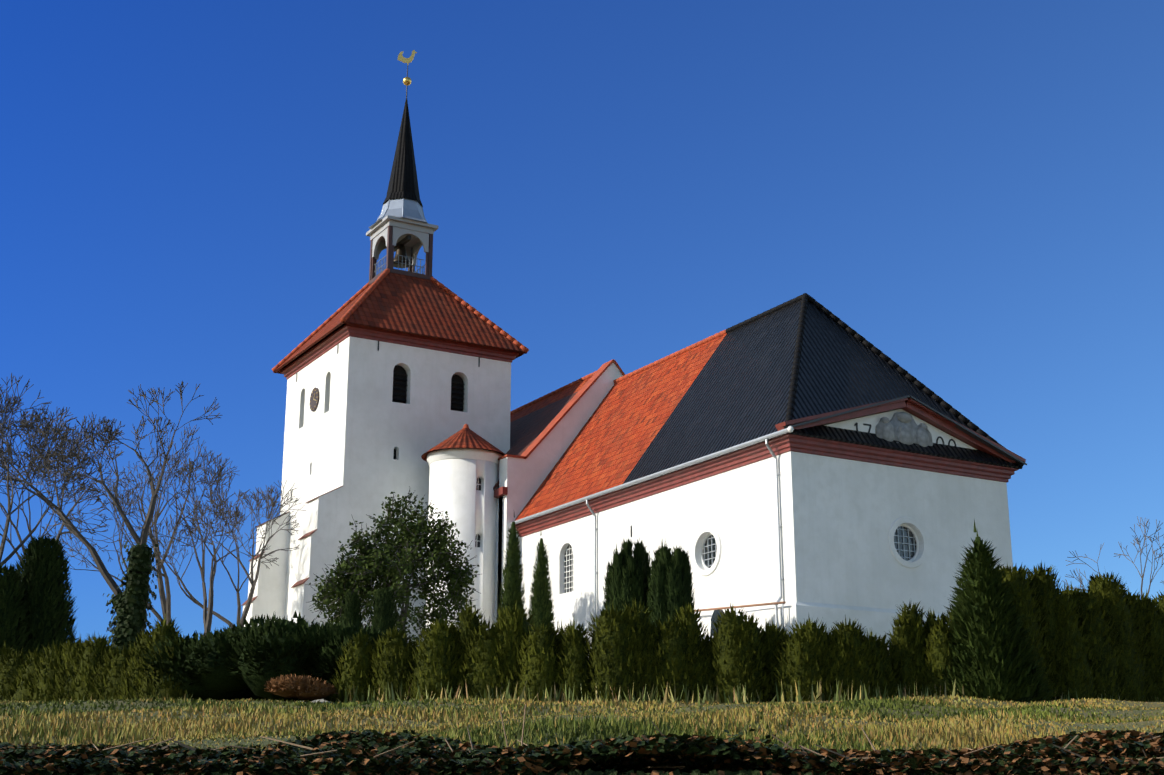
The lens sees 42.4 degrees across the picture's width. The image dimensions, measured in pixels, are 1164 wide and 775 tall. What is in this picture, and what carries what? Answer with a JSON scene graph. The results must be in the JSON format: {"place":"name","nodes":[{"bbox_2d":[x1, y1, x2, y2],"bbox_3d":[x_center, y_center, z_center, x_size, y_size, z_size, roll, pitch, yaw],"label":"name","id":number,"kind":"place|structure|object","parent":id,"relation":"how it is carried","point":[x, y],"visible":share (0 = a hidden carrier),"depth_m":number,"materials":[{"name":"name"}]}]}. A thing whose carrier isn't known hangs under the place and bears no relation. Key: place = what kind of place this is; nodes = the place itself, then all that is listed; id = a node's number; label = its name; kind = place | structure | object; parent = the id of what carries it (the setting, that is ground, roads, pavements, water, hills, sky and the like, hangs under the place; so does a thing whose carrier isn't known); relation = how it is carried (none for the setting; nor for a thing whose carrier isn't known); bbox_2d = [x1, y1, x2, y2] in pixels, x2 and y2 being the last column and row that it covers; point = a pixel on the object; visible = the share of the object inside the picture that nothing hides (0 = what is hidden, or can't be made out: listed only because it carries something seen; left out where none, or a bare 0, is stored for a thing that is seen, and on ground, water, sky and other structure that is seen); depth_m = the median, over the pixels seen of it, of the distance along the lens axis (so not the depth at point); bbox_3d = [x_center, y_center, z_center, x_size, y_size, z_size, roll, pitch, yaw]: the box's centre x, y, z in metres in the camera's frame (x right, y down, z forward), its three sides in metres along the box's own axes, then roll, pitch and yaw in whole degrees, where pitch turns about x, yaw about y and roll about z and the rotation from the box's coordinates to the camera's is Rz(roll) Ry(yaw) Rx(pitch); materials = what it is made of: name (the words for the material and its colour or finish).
{"place":"outdoors","nodes":[
{"label":"outdoors","id":0,"kind":"place"},
{"bbox_2d":[0,631,1163,774],"bbox_3d":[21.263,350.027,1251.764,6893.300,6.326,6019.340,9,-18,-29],"label":"terrain","id":1,"kind":"structure","parent":0,"point":[1154,705],"depth_m":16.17,"materials":[{"name":"green plant"}]},
{"bbox_2d":[0,373,110,565],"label":"tree","id":2,"kind":"object","parent":1,"relation":"on","point":[45,432],"visible":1,"depth_m":44.90,"materials":[{"name":"brown plant"}]},
{"bbox_2d":[0,417,142,567],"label":"bare tree","id":3,"kind":"object","parent":1,"relation":"on","point":[74,479],"visible":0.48,"depth_m":57.46,"materials":[{"name":"brown plant"}]},
{"bbox_2d":[0,381,220,652],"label":"bare tree","id":4,"kind":"object","parent":1,"relation":"on","point":[130,603],"visible":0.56,"depth_m":48.37,"materials":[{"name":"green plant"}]},
{"bbox_2d":[41,423,237,624],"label":"bare tree","id":5,"kind":"object","parent":1,"relation":"on","point":[165,604],"visible":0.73,"depth_m":67.34,"materials":[{"name":"brown plant"}]},
{"bbox_2d":[120,455,278,635],"bbox_3d":[-13.910,7.184,55.580,5.883,9.506,4.405,9,-18,-29],"label":"bare tree","id":6,"kind":"object","parent":1,"relation":"on","point":[207,617],"visible":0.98,"depth_m":55.83,"materials":[{"name":"brown plant"}]},
{"bbox_2d":[129,480,305,627],"bbox_3d":[-14.247,8.218,60.873,7.571,8.856,7.336,9,-18,-29],"label":"bare tree","id":7,"kind":"object","parent":1,"relation":"on","point":[252,580],"visible":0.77,"depth_m":61.54,"materials":[{"name":"brown plant"}]},
{"bbox_2d":[136,610,385,702],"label":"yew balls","id":8,"kind":"object","parent":1,"relation":"on","point":[240,662],"visible":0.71,"depth_m":27.87,"materials":[{"name":"green plant"}]},
{"bbox_2d":[264,673,337,699],"bbox_3d":[-4.993,5.261,26.339,1.262,0.474,1.431,9,-18,-29],"label":"low shrub","id":9,"kind":"object","parent":1,"relation":"on","point":[307,687],"visible":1,"depth_m":25.92,"materials":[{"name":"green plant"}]},
{"bbox_2d":[305,486,480,644],"bbox_3d":[-6.345,6.781,52.962,5.860,6.737,5.455,9,-18,-29],"label":"bush","id":10,"kind":"object","parent":1,"relation":"on","point":[366,569],"visible":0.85,"depth_m":52.34,"materials":[{"name":"green plant"}]},
{"bbox_2d":[280,336,510,643],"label":"tower walls","id":11,"kind":"structure","parent":1,"relation":"on","point":[356,427],"depth_m":63.01,"materials":[{"name":"white paint"}]},
{"bbox_2d":[241,484,349,626],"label":"tower buttresses","id":12,"kind":"structure","parent":11,"relation":"attached to","point":[327,518],"depth_m":60.06,"materials":[{"name":"white paint"}]},
{"bbox_2d":[273,272,526,373],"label":"tower roof","id":13,"kind":"structure","parent":11,"relation":"on","point":[400,303],"depth_m":65.25,"materials":[{"name":"red tile"}]},
{"bbox_2d":[272,268,528,371],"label":"roof ridge tiles","id":14,"kind":"object","parent":13,"relation":"on","point":[362,298],"visible":0.73,"depth_m":66.86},
{"bbox_2d":[366,215,438,284],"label":"belfry","id":15,"kind":"object","parent":13,"relation":"on","point":[389,233],"visible":0.9,"depth_m":68.15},
{"bbox_2d":[369,98,434,231],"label":"spire","id":16,"kind":"structure","parent":15,"relation":"on","point":[402,200],"depth_m":69.08,"materials":[{"name":"black metal"}]},
{"bbox_2d":[403,65,411,97],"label":"ball finial","id":17,"kind":"object","parent":16,"relation":"on","point":[407,81],"visible":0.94,"depth_m":70.89,"materials":[{"name":"gold metal"}]},
{"bbox_2d":[397,50,416,64],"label":"weathercock","id":18,"kind":"object","parent":17,"relation":"attached to","point":[404,59],"visible":1,"depth_m":71.33,"materials":[{"name":"gold metal"}]},
{"bbox_2d":[393,245,410,267],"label":"bell","id":19,"kind":"object","parent":15,"relation":"hanging from","point":[400,249],"visible":0.83,"depth_m":68.45,"materials":[{"name":"gold metal"}]},
{"bbox_2d":[281,324,518,459],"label":"tower cornice","id":20,"kind":"structure","parent":11,"relation":"attached to","point":[340,335],"depth_m":64.20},
{"bbox_2d":[426,458,498,630],"bbox_3d":[-4.803,7.644,60.379,2.900,9.900,2.900,9,-18,-29],"label":"stair turret","id":21,"kind":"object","parent":1,"relation":"on","point":[462,501],"depth_m":59.85,"materials":[{"name":"white paint"}]},
{"bbox_2d":[421,428,505,461],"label":"turret roof","id":22,"kind":"structure","parent":21,"relation":"on","point":[465,438],"depth_m":60.87,"materials":[{"name":"tile"}]},
{"bbox_2d":[427,448,502,465],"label":"cornice","id":23,"kind":"structure","parent":21,"relation":"attached to","point":[462,453],"depth_m":60.37,"materials":[{"name":"white paint"}]},
{"bbox_2d":[475,477,481,547],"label":"turret windows","id":24,"kind":"structure","parent":21,"relation":"in","point":[478,536],"depth_m":59.82,"materials":[{"name":"black glass"}]},
{"bbox_2d":[0,514,1099,702],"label":"conifer trees","id":25,"kind":"object","parent":1,"relation":"on","point":[994,656],"visible":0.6,"depth_m":41.40,"materials":[{"name":"green plant"}]},
{"bbox_2d":[495,362,622,621],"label":"nave walls","id":26,"kind":"structure","parent":1,"relation":"on","point":[522,479],"depth_m":60.94,"materials":[{"name":"white paint"}]},
{"bbox_2d":[493,377,590,489],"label":"roof","id":27,"kind":"structure","parent":26,"relation":"on","point":[529,424],"depth_m":65.99,"materials":[{"name":"tile"}]},
{"bbox_2d":[510,371,595,414],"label":"roof ridge tiles","id":28,"kind":"object","parent":27,"relation":"on","point":[553,393],"visible":0.38,"depth_m":68.35,"materials":[{"name":"red tile"}]},
{"bbox_2d":[494,359,624,497],"bbox_3d":[-2.679,3.751,69.948,10.500,6.412,16.050,9,-18,-29],"label":"gable coping","id":29,"kind":"object","parent":26,"relation":"on","point":[547,430],"visible":0.33,"depth_m":62.38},
{"bbox_2d":[0,560,1163,702],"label":"thuja hedge","id":30,"kind":"object","parent":1,"relation":"on","point":[1107,636],"visible":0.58,"depth_m":26.48,"materials":[{"name":"green plant"}]},
{"bbox_2d":[0,704,1163,774],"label":"fallen leaves","id":31,"kind":"object","parent":1,"relation":"on","point":[1122,752],"visible":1,"depth_m":6.38,"materials":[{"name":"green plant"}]},
{"bbox_2d":[601,537,695,626],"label":"conifer trees","id":32,"kind":"object","parent":1,"relation":"on","point":[663,587],"visible":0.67,"depth_m":43.19,"materials":[{"name":"green plant"}]},
{"bbox_2d":[711,609,722,635],"bbox_3d":[4.025,7.051,44.128,0.280,1.000,0.760,9,-18,-29],"label":"gravestone","id":33,"kind":"object","parent":1,"relation":"on","point":[715,613],"visible":0.27,"depth_m":44.23,"materials":[{"name":"black stone"}]},
{"bbox_2d":[695,601,785,628],"bbox_3d":[4.721,7.331,46.066,0.070,1.508,4.954,9,-18,-29],"label":"handrail","id":34,"kind":"object","parent":1,"relation":"on","point":[753,605],"visible":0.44,"depth_m":45.41,"materials":[{"name":"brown metal"}]},
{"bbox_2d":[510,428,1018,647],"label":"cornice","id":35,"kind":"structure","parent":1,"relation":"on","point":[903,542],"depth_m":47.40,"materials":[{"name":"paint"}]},
{"bbox_2d":[1062,516,1163,595],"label":"bare tree","id":36,"kind":"object","parent":1,"relation":"on","point":[1138,551],"visible":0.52,"depth_m":68.54,"materials":[{"name":"brown plant"}]},
{"bbox_2d":[0,0,1163,645],"label":"sky","id":37,"kind":"structure","parent":0,"point":[190,190],"materials":[{"name":"blue"}]},
{"bbox_2d":[45,678,1158,704],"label":"grass","id":38,"kind":"structure","parent":0,"point":[740,699],"depth_m":25.48,"materials":[{"name":"green plant"}]},
{"bbox_2d":[520,451,1012,630],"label":"chancel walls","id":39,"kind":"structure","parent":0,"point":[839,517],"depth_m":47.18,"materials":[{"name":"white paint"}]},
{"bbox_2d":[515,299,1022,524],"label":"church roof","id":40,"kind":"structure","parent":39,"relation":"on","point":[725,391],"depth_m":52.17,"materials":[{"name":"black tile"}]},
{"bbox_2d":[614,293,1023,466],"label":"roof ridge tiles","id":41,"kind":"object","parent":40,"relation":"on","point":[805,297],"visible":0.79,"depth_m":51.76,"materials":[{"name":"black tile"}]},
{"bbox_2d":[787,426,793,431],"bbox_3d":[6.241,1.251,44.865,0.200,0.200,0.200,9,-18,-29],"label":"gutter end cap","id":42,"kind":"object","parent":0,"point":[790,429],"visible":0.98,"depth_m":44.80,"materials":[{"name":"silver metal"}]},
{"bbox_2d":[775,397,1025,462],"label":"pediment","id":43,"kind":"structure","parent":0,"point":[946,430],"depth_m":47.93,"materials":[{"name":"grey paint"}]},
{"bbox_2d":[875,412,932,446],"bbox_3d":[10.278,1.375,47.785,2.320,1.240,0.320,9,-18,-29],"label":"pediment coat of arms","id":44,"kind":"object","parent":43,"relation":"attached to","point":[903,427],"visible":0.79,"depth_m":47.68},
{"bbox_2d":[854,422,955,446],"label":"date numerals","id":45,"kind":"object","parent":43,"relation":"attached to","point":[856,424],"visible":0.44,"depth_m":48.46,"materials":[{"name":"black metal"}]},
{"bbox_2d":[787,395,1026,464],"bbox_3d":[10.043,1.263,48.233,10.000,1.742,1.650,9,-18,-29],"label":"moulding","id":46,"kind":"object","parent":43,"relation":"on","point":[985,442],"depth_m":48.44,"materials":[{"name":"paint"}]}
]}

